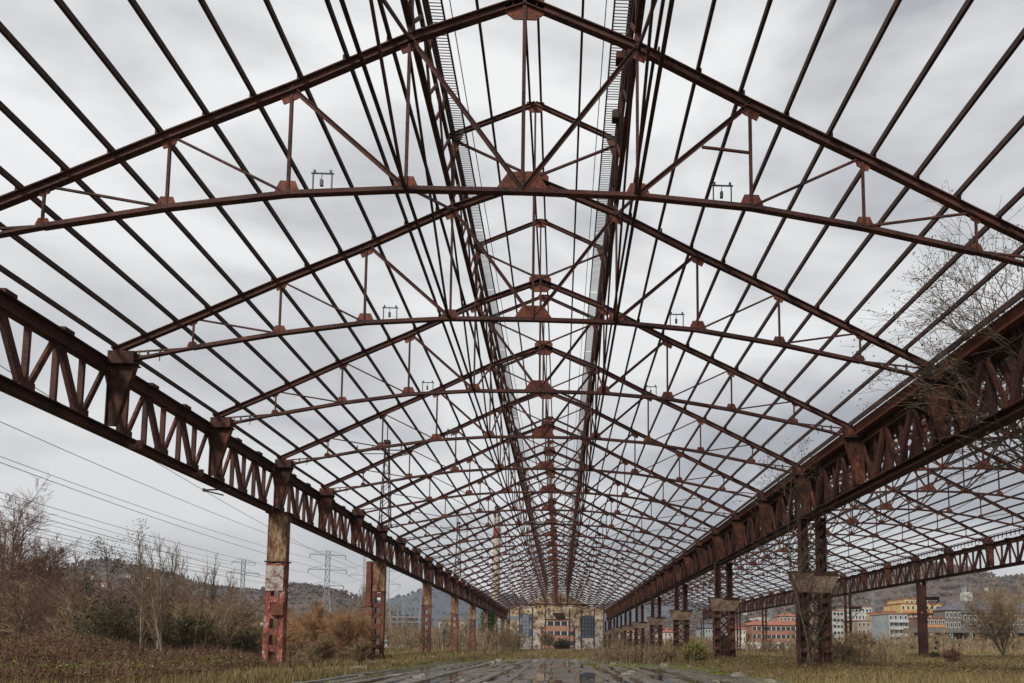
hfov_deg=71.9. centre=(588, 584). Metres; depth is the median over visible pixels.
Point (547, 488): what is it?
roof truss
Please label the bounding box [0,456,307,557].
power line
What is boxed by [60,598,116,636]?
evergreen bush
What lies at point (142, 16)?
purlin
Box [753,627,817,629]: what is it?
window
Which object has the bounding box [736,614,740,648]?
steel column
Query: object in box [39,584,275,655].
thicket
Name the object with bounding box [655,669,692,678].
puddle
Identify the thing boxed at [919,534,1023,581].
lattice girder
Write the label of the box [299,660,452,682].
pavement
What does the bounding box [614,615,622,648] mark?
steel column
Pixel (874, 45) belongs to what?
purlin
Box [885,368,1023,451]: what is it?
roof truss
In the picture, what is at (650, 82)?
purlin
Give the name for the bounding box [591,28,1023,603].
purlin
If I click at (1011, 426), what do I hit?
alder tree
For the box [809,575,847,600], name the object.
lattice girder
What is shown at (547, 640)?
bare tree
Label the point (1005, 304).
purlin
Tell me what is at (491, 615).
ivy tree
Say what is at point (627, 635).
apartment building
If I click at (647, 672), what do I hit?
pavement
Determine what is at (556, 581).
roof truss
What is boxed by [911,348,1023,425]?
roof truss
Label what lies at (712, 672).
green grass
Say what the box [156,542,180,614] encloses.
bare tree
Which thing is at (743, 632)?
apartment building
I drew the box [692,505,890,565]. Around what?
roof truss
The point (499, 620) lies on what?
apartment building
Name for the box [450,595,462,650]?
steel column
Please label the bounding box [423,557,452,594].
lattice girder
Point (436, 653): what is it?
weeds
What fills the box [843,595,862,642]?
steel column
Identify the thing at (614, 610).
lattice girder
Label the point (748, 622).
apartment building
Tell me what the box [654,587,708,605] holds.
roof truss
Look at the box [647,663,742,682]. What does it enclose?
pavement
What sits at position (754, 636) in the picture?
window
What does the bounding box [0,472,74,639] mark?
bare tree
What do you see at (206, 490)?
wire arm
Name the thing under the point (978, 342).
valley gutter
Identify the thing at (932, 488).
roof truss
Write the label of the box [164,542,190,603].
bare tree
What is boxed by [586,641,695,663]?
thicket
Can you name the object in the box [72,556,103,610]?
bare tree
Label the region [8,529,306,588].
power line
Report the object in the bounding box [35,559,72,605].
bare tree
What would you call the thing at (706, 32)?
purlin
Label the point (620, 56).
lamp box
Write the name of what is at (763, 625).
steel column
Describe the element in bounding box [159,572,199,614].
bare tree
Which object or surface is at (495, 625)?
steel column
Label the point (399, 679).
pavement
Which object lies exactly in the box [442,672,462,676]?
puddle
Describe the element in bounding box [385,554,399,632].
electricity pylon
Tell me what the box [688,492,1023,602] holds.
purlin
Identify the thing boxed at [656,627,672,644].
apartment building
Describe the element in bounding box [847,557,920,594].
lattice girder
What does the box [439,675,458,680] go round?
puddle
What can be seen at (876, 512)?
roof truss
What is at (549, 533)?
roof truss
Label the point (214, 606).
willow shrub
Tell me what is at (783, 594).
lattice girder
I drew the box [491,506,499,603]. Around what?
striped chimney
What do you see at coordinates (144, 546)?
power line
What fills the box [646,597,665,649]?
steel column
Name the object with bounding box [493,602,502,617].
lattice girder
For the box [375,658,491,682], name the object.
pavement
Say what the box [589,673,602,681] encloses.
puddle
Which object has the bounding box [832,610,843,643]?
apartment building
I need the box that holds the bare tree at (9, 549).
[0,510,47,601]
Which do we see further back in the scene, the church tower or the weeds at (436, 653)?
the church tower
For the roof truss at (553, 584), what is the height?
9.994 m
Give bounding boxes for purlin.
[0,21,520,601]
[0,100,513,600]
[0,166,514,606]
[0,222,511,608]
[0,264,486,595]
[54,0,523,598]
[128,0,526,594]
[198,0,534,599]
[263,0,530,580]
[324,0,539,588]
[377,0,545,593]
[475,0,551,580]
[526,26,548,445]
[537,19,555,526]
[562,0,583,574]
[573,0,716,588]
[575,0,772,597]
[583,0,836,588]
[584,0,664,488]
[584,0,901,598]
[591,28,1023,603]
[593,115,1023,606]
[595,0,973,588]
[600,187,1023,605]
[602,244,1023,608]
[603,289,1023,611]
[671,443,1022,596]
[681,456,1022,595]
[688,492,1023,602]
[689,502,1023,605]
[691,471,1016,595]
[691,512,1023,607]
[694,480,1023,597]
[695,520,1023,608]
[698,433,1014,580]
[701,528,1022,609]
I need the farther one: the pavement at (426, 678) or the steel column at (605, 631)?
the steel column at (605, 631)
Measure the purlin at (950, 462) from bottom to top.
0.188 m
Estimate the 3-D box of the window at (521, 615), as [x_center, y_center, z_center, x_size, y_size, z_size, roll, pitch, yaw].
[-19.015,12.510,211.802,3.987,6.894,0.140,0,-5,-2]
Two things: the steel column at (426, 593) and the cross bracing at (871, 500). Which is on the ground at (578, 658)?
the steel column at (426, 593)
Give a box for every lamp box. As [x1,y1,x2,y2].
[612,110,618,123]
[616,49,624,66]
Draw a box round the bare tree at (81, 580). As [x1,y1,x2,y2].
[57,567,98,599]
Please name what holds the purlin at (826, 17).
attached to the roof truss at (547, 348)
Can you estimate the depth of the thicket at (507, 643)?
140.76 m
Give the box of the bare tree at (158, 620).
[140,563,171,654]
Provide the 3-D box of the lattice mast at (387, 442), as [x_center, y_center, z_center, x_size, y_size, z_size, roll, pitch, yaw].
[-17.448,-9.274,59.147,4.506,9.018,0.910,0,-5,-2]
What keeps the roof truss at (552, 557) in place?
on the lattice girder at (431, 570)
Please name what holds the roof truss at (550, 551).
on the lattice girder at (431, 570)
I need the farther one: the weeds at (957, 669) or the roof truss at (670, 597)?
the roof truss at (670, 597)
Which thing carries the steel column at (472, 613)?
on the ground at (578, 658)
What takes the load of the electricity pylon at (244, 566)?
on the ground at (578, 658)
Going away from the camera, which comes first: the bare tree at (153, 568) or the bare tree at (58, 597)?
the bare tree at (153, 568)
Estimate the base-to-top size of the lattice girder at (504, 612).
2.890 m
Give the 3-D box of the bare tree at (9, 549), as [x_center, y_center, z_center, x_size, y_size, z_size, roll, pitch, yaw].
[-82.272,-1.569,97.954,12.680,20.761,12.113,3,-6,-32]
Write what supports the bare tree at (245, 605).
on the ground at (578, 658)
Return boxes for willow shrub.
[190,601,233,632]
[200,600,262,650]
[275,612,328,649]
[286,599,351,651]
[294,632,340,665]
[314,609,381,660]
[339,636,382,664]
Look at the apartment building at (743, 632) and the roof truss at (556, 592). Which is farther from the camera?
the apartment building at (743, 632)
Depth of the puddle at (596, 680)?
25.28 m
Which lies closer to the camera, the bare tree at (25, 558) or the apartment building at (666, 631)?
the bare tree at (25, 558)
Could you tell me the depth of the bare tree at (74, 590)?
58.38 m
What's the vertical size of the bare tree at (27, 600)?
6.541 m
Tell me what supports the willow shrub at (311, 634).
on the ground at (578, 658)
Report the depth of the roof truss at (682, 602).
193.35 m
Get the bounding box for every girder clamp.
[128,440,143,449]
[192,469,203,476]
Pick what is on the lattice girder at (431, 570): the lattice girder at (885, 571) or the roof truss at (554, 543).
the roof truss at (554, 543)
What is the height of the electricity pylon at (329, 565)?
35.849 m
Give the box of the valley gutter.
[604,293,1023,612]
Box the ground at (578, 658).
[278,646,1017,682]
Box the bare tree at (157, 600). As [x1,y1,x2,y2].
[150,571,163,647]
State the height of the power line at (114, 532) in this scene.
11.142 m
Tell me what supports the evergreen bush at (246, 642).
on the ground at (578, 658)
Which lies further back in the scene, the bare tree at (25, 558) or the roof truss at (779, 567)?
the roof truss at (779, 567)
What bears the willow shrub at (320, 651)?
on the ground at (578, 658)
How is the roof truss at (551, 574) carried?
on the lattice girder at (462, 588)
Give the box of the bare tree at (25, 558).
[0,539,59,616]
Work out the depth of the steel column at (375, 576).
57.99 m
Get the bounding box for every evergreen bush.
[56,589,193,650]
[56,597,100,626]
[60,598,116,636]
[122,597,181,647]
[145,594,227,650]
[209,617,261,653]
[550,636,572,648]
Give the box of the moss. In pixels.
[577,658,716,667]
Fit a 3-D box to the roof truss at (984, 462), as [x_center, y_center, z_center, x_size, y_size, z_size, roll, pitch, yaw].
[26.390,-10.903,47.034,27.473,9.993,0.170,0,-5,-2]
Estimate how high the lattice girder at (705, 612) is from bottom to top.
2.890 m
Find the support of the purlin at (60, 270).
attached to the roof truss at (522, 182)
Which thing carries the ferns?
on the ground at (578, 658)
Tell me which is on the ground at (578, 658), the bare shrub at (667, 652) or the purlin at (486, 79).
the bare shrub at (667, 652)
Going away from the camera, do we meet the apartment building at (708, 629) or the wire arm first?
the wire arm
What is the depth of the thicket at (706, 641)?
150.09 m
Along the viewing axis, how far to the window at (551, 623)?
261.35 m
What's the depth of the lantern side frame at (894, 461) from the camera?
66.33 m
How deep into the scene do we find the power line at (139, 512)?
122.51 m
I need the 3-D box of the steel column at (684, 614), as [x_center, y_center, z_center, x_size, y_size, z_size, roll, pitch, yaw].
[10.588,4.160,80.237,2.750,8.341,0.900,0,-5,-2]
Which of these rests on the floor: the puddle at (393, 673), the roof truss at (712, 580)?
the puddle at (393, 673)
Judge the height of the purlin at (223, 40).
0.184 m
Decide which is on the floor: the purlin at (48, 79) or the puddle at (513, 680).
the puddle at (513, 680)
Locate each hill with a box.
[9,561,417,644]
[377,589,709,637]
[606,564,1023,645]
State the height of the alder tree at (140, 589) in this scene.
11.245 m
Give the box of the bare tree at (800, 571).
[714,437,868,669]
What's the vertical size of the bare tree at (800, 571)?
12.001 m
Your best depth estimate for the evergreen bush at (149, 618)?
48.30 m
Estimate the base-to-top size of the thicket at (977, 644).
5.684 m
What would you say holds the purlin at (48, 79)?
attached to the roof truss at (549, 465)
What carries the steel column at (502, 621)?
on the ground at (578, 658)
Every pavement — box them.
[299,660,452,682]
[330,659,471,682]
[341,663,461,682]
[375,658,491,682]
[380,662,481,682]
[399,659,503,682]
[438,661,507,682]
[466,660,526,682]
[500,658,541,682]
[514,658,546,682]
[543,658,555,682]
[564,658,576,682]
[579,660,615,682]
[589,659,632,682]
[597,661,651,682]
[616,662,688,682]
[630,661,718,682]
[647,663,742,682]
[669,665,762,682]
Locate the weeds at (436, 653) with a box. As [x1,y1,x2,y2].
[257,649,1023,669]
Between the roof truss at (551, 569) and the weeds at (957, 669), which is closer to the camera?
the weeds at (957, 669)
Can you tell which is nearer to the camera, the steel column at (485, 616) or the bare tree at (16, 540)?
the bare tree at (16, 540)
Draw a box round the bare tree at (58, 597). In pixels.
[20,582,81,616]
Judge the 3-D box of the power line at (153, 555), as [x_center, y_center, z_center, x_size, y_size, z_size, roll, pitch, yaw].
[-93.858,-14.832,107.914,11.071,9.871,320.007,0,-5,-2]
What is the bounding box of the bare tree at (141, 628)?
[133,568,150,646]
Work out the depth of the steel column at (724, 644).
59.10 m
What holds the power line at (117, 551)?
attached to the electricity pylon at (244, 566)
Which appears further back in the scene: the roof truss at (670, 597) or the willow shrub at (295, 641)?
the roof truss at (670, 597)
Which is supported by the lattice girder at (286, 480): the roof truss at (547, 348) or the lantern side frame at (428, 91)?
the roof truss at (547, 348)
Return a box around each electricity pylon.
[226,558,258,621]
[308,550,346,615]
[350,550,373,609]
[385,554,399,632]
[763,604,777,620]
[864,588,881,611]
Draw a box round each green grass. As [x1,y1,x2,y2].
[0,638,341,682]
[182,648,1021,682]
[280,658,809,682]
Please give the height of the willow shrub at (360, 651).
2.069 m
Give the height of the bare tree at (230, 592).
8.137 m
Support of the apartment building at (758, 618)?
on the ground at (578, 658)
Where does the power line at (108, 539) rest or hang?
attached to the electricity pylon at (244, 566)
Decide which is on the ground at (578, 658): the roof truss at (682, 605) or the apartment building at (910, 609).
the apartment building at (910, 609)
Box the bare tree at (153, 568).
[141,536,167,604]
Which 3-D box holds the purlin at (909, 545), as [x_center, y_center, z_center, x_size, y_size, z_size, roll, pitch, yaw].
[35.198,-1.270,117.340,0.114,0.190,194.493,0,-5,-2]
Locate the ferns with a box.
[1,636,299,671]
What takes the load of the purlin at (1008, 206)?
attached to the roof truss at (522, 182)
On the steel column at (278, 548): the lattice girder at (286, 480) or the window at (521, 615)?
the lattice girder at (286, 480)
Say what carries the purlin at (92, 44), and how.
attached to the roof truss at (547, 348)
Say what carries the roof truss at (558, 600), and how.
on the lattice girder at (504, 612)
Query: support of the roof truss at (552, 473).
on the lattice girder at (386, 550)
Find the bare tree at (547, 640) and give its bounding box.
[538,630,556,648]
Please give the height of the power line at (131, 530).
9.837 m
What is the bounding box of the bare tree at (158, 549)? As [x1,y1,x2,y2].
[131,530,173,612]
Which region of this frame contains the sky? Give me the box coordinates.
[0,0,1023,605]
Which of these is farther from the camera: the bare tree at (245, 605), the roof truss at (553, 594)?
the roof truss at (553, 594)
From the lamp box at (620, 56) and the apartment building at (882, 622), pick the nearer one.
the lamp box at (620, 56)
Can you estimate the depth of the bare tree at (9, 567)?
77.02 m
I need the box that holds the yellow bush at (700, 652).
[680,637,715,663]
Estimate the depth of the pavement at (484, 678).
28.42 m
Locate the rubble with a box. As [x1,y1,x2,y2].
[207,652,958,682]
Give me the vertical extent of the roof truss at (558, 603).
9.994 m
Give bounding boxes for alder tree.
[78,536,129,611]
[109,518,187,615]
[840,179,1023,496]
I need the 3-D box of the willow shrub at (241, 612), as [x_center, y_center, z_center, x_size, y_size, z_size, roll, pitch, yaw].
[-26.084,3.413,50.925,5.304,4.371,5.790,4,-6,-40]
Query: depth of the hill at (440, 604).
1749.60 m
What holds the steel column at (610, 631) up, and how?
on the ground at (578, 658)
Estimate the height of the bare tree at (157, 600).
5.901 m
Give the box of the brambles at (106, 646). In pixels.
[0,627,350,682]
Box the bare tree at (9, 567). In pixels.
[0,521,27,602]
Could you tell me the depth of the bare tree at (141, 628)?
35.88 m
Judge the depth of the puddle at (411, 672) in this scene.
31.78 m
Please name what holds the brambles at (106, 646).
on the ground at (578, 658)
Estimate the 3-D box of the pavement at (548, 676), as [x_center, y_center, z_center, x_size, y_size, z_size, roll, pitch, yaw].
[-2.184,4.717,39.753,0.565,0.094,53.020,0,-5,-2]
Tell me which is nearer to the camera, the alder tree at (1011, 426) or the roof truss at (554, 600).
the alder tree at (1011, 426)
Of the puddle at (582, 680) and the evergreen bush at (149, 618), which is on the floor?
the puddle at (582, 680)
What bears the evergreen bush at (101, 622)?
on the ground at (578, 658)
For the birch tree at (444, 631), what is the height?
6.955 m
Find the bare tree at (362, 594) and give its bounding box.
[360,584,370,624]
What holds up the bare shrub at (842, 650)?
on the ground at (578, 658)
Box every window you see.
[520,614,531,636]
[543,631,572,634]
[546,621,587,625]
[582,616,593,637]
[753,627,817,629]
[753,635,813,637]
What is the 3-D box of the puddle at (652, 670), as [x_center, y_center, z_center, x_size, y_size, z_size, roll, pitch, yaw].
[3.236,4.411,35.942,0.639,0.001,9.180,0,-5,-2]
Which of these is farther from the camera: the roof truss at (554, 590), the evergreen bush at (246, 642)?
the roof truss at (554, 590)
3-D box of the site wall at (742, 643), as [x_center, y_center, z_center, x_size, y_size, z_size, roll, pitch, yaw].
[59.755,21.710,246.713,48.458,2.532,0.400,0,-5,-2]
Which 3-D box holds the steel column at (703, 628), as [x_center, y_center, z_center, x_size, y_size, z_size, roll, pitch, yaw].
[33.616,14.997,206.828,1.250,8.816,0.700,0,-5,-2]
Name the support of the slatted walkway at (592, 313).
attached to the roof truss at (522, 182)
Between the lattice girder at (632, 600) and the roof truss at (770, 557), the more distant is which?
the lattice girder at (632, 600)
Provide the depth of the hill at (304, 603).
828.30 m
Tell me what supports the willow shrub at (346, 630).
on the ground at (578, 658)
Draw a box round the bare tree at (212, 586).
[204,554,221,608]
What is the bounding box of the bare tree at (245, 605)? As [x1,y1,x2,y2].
[238,589,248,628]
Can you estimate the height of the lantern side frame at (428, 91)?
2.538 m
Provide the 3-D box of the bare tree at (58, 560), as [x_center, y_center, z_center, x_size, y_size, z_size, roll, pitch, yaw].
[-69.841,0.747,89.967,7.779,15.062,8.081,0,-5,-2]
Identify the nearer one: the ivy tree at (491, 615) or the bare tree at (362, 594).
the bare tree at (362, 594)
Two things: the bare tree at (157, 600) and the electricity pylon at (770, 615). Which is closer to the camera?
the bare tree at (157, 600)
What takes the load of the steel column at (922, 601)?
on the ground at (578, 658)
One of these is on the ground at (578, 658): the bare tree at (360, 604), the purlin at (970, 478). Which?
the bare tree at (360, 604)
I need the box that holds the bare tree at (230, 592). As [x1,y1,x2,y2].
[224,571,239,613]
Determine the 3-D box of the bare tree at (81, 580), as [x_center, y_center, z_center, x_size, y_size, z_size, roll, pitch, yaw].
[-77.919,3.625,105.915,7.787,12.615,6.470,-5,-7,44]
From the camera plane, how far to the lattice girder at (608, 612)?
192.18 m
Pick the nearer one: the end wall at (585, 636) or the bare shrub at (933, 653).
the bare shrub at (933, 653)
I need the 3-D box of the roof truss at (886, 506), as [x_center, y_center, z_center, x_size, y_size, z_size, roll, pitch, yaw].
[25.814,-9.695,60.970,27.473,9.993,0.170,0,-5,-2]
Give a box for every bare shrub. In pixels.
[624,646,646,662]
[648,649,675,663]
[833,640,859,664]
[842,630,879,653]
[928,649,941,657]
[939,647,970,661]
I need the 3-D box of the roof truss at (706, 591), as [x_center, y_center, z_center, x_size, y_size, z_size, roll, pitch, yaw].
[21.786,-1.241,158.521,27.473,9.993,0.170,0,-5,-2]
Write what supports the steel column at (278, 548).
on the ground at (578, 658)
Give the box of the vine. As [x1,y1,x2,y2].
[782,584,845,664]
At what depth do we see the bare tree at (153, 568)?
62.65 m
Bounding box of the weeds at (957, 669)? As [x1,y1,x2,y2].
[693,653,1023,680]
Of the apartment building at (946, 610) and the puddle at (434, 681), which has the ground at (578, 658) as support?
the apartment building at (946, 610)
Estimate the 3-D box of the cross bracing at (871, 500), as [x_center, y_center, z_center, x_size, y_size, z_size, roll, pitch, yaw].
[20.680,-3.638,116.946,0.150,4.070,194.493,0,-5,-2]
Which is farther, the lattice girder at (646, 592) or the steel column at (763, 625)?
the steel column at (763, 625)
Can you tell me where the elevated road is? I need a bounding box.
[903,627,1023,649]
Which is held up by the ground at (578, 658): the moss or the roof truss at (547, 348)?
the moss
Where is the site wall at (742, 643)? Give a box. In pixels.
[707,642,794,648]
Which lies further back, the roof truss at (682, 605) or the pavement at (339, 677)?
the roof truss at (682, 605)
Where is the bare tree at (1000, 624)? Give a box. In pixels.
[951,577,1023,656]
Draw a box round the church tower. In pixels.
[960,583,971,600]
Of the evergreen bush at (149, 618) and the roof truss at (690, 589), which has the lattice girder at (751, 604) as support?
the roof truss at (690, 589)
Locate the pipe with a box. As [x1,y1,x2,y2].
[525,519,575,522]
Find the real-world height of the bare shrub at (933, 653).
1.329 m
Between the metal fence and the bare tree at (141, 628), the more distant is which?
the metal fence
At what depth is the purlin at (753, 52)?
21.12 m
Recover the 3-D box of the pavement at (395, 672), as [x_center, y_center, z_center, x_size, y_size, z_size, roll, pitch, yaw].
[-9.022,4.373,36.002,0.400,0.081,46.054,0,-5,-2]
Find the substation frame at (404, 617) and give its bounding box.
[387,603,425,633]
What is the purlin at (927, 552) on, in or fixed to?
attached to the roof truss
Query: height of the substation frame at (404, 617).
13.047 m
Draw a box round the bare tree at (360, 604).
[350,582,365,643]
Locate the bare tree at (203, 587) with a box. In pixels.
[194,565,209,608]
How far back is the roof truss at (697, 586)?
144.59 m
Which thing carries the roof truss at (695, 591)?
on the lattice girder at (736, 611)
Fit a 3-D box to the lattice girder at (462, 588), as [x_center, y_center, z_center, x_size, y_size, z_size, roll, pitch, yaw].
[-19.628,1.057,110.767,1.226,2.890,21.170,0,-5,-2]
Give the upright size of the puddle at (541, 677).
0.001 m
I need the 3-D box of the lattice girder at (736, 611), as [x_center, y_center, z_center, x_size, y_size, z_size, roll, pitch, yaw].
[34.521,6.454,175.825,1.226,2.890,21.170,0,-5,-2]
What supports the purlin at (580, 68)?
attached to the roof truss at (522, 182)
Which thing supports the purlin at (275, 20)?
attached to the roof truss at (522, 182)
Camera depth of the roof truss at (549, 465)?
45.71 m
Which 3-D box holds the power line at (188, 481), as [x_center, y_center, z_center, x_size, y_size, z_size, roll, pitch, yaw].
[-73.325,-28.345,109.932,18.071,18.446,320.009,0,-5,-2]
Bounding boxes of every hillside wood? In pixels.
[4,558,426,640]
[377,588,709,628]
[606,561,1023,642]
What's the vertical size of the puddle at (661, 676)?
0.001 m
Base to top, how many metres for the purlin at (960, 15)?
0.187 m
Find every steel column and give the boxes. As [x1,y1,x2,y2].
[262,512,295,664]
[360,560,387,655]
[421,582,432,653]
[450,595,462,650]
[469,604,475,649]
[482,610,487,648]
[492,614,497,647]
[500,618,504,634]
[603,621,609,647]
[608,618,614,647]
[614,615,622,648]
[621,611,633,648]
[632,605,646,649]
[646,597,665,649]
[670,584,692,652]
[701,620,703,638]
[707,562,739,657]
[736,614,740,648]
[761,609,766,648]
[786,518,839,668]
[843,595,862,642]
[915,582,939,655]
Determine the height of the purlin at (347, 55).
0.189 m
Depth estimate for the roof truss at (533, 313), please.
24.80 m
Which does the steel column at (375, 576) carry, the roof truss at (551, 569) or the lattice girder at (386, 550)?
the lattice girder at (386, 550)
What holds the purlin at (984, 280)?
attached to the roof truss at (553, 584)
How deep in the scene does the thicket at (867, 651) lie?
48.93 m
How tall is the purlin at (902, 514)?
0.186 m
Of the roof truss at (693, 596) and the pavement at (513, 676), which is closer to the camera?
the pavement at (513, 676)
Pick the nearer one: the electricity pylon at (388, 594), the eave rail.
the eave rail
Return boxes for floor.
[319,659,794,682]
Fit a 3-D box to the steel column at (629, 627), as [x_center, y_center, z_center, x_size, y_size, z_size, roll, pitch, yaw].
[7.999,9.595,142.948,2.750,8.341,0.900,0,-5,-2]
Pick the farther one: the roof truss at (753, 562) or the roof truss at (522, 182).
the roof truss at (753, 562)
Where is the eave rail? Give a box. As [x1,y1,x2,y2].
[698,528,1023,610]
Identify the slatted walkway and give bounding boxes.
[422,0,548,583]
[565,0,632,584]
[760,379,1005,524]
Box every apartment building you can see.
[438,620,473,637]
[491,617,508,646]
[540,619,587,648]
[618,629,639,645]
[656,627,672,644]
[694,624,712,641]
[724,623,746,641]
[742,619,756,624]
[743,620,817,641]
[749,616,769,620]
[771,612,795,620]
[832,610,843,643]
[838,606,871,619]
[842,620,870,640]
[866,611,895,619]
[869,613,908,648]
[883,603,944,617]
[887,598,927,603]
[908,617,945,648]
[932,603,960,645]
[945,601,1023,644]
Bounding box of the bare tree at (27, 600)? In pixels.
[0,576,59,639]
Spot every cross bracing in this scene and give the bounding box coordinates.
[339,0,546,605]
[566,0,674,606]
[645,417,1023,605]
[664,435,1023,605]
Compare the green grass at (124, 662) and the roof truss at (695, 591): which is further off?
the roof truss at (695, 591)
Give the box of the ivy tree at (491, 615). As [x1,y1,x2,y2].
[477,606,500,648]
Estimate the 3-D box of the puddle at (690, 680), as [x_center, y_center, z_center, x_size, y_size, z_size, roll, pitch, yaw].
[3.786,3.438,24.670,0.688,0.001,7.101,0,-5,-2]
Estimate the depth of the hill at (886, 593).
940.99 m
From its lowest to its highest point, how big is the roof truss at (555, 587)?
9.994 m
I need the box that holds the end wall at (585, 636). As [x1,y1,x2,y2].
[509,592,603,648]
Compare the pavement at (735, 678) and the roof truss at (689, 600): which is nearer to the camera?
the pavement at (735, 678)
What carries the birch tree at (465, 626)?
on the ground at (578, 658)
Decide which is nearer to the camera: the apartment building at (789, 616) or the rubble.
the rubble
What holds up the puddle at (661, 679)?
on the floor
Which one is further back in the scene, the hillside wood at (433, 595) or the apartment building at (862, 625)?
the hillside wood at (433, 595)
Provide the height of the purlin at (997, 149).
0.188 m
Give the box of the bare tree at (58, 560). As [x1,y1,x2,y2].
[18,534,81,631]
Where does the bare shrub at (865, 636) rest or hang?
on the ground at (578, 658)
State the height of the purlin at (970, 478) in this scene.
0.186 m
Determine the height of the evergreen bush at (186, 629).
4.422 m
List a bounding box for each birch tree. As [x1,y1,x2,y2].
[438,614,449,650]
[443,613,454,640]
[458,610,468,649]
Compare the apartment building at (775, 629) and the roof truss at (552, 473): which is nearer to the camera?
the roof truss at (552, 473)
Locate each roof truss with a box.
[0,0,1023,270]
[111,101,934,377]
[212,218,852,435]
[276,294,800,472]
[321,352,763,498]
[353,386,736,517]
[377,416,716,532]
[397,440,699,544]
[412,460,686,553]
[425,475,675,561]
[436,490,665,567]
[446,505,658,573]
[453,512,651,578]
[461,519,644,582]
[467,526,640,586]
[472,533,634,589]
[477,540,631,592]
[481,546,628,595]
[485,550,624,597]
[489,555,620,599]
[492,558,618,601]
[495,562,616,603]
[498,566,612,605]
[503,578,609,608]
[505,571,609,606]
[507,577,603,610]
[508,576,608,609]
[509,580,604,611]
[640,595,700,610]
[646,593,710,608]
[648,592,705,609]
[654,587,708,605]
[654,589,707,602]
[656,588,714,599]
[661,579,722,596]
[665,576,743,600]
[671,532,845,576]
[671,573,753,598]
[680,523,864,571]
[681,563,771,593]
[682,564,761,596]
[687,562,783,590]
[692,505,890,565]
[695,557,791,587]
[703,553,788,580]
[712,548,810,573]
[744,502,917,559]
[760,429,1023,528]
[760,467,991,541]
[760,475,950,551]
[772,421,1023,508]
[830,380,1023,483]
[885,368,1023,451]
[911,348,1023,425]
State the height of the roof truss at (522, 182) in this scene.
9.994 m
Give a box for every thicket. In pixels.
[0,545,276,639]
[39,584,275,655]
[216,588,403,654]
[377,614,527,651]
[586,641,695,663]
[598,631,748,650]
[737,625,1023,653]
[776,626,910,665]
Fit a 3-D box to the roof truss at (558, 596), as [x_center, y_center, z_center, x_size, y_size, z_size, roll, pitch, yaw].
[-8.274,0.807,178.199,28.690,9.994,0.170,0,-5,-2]
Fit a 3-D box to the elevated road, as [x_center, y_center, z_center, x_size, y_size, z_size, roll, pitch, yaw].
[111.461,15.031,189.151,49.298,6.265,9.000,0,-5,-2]
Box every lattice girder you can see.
[0,288,275,511]
[272,459,376,559]
[375,525,424,581]
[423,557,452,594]
[452,575,471,603]
[470,587,484,609]
[484,596,494,612]
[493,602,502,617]
[501,607,508,620]
[605,608,612,620]
[611,603,619,617]
[618,597,627,614]
[626,588,639,610]
[638,577,655,604]
[654,559,680,596]
[679,529,724,583]
[702,608,712,619]
[720,467,823,562]
[721,606,737,616]
[738,595,763,613]
[764,590,794,608]
[806,320,1023,517]
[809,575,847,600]
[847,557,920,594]
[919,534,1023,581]
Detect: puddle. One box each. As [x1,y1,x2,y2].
[359,677,389,682]
[367,670,416,677]
[387,670,424,677]
[424,679,442,682]
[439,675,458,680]
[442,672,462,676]
[461,674,488,682]
[501,670,513,674]
[511,678,532,682]
[533,672,554,682]
[574,677,593,682]
[577,672,594,678]
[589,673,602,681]
[593,673,608,681]
[611,675,643,682]
[639,667,662,673]
[643,672,668,678]
[647,674,673,682]
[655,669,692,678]
[676,677,707,682]
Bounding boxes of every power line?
[0,365,355,568]
[0,421,342,558]
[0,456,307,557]
[0,462,342,573]
[0,498,252,565]
[1,492,306,572]
[1,506,340,589]
[2,523,257,576]
[3,512,231,564]
[3,520,338,589]
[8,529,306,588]
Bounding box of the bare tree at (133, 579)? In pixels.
[122,556,146,621]
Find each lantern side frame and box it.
[400,0,546,581]
[567,0,645,576]
[722,390,1009,552]
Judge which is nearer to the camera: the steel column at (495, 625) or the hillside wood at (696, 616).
the steel column at (495, 625)
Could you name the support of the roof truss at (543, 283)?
on the lattice girder at (118, 369)
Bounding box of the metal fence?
[384,637,437,648]
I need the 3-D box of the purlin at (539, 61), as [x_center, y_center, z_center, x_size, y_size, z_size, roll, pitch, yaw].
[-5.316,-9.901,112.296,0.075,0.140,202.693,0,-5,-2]
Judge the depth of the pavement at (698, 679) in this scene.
28.21 m
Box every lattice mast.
[357,426,408,526]
[440,516,469,575]
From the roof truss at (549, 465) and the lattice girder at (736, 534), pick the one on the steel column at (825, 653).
the lattice girder at (736, 534)
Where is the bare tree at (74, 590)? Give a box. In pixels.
[60,547,85,617]
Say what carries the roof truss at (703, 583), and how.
on the lattice girder at (783, 594)
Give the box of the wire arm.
[202,488,230,495]
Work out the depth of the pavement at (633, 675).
29.98 m
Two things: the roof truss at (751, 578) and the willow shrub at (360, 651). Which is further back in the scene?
the roof truss at (751, 578)
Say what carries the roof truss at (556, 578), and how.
on the lattice girder at (477, 597)
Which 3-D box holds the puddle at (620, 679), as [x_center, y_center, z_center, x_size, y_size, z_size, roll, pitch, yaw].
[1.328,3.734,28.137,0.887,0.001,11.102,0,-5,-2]
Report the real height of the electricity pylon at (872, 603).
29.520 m
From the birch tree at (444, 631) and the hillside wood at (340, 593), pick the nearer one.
the birch tree at (444, 631)

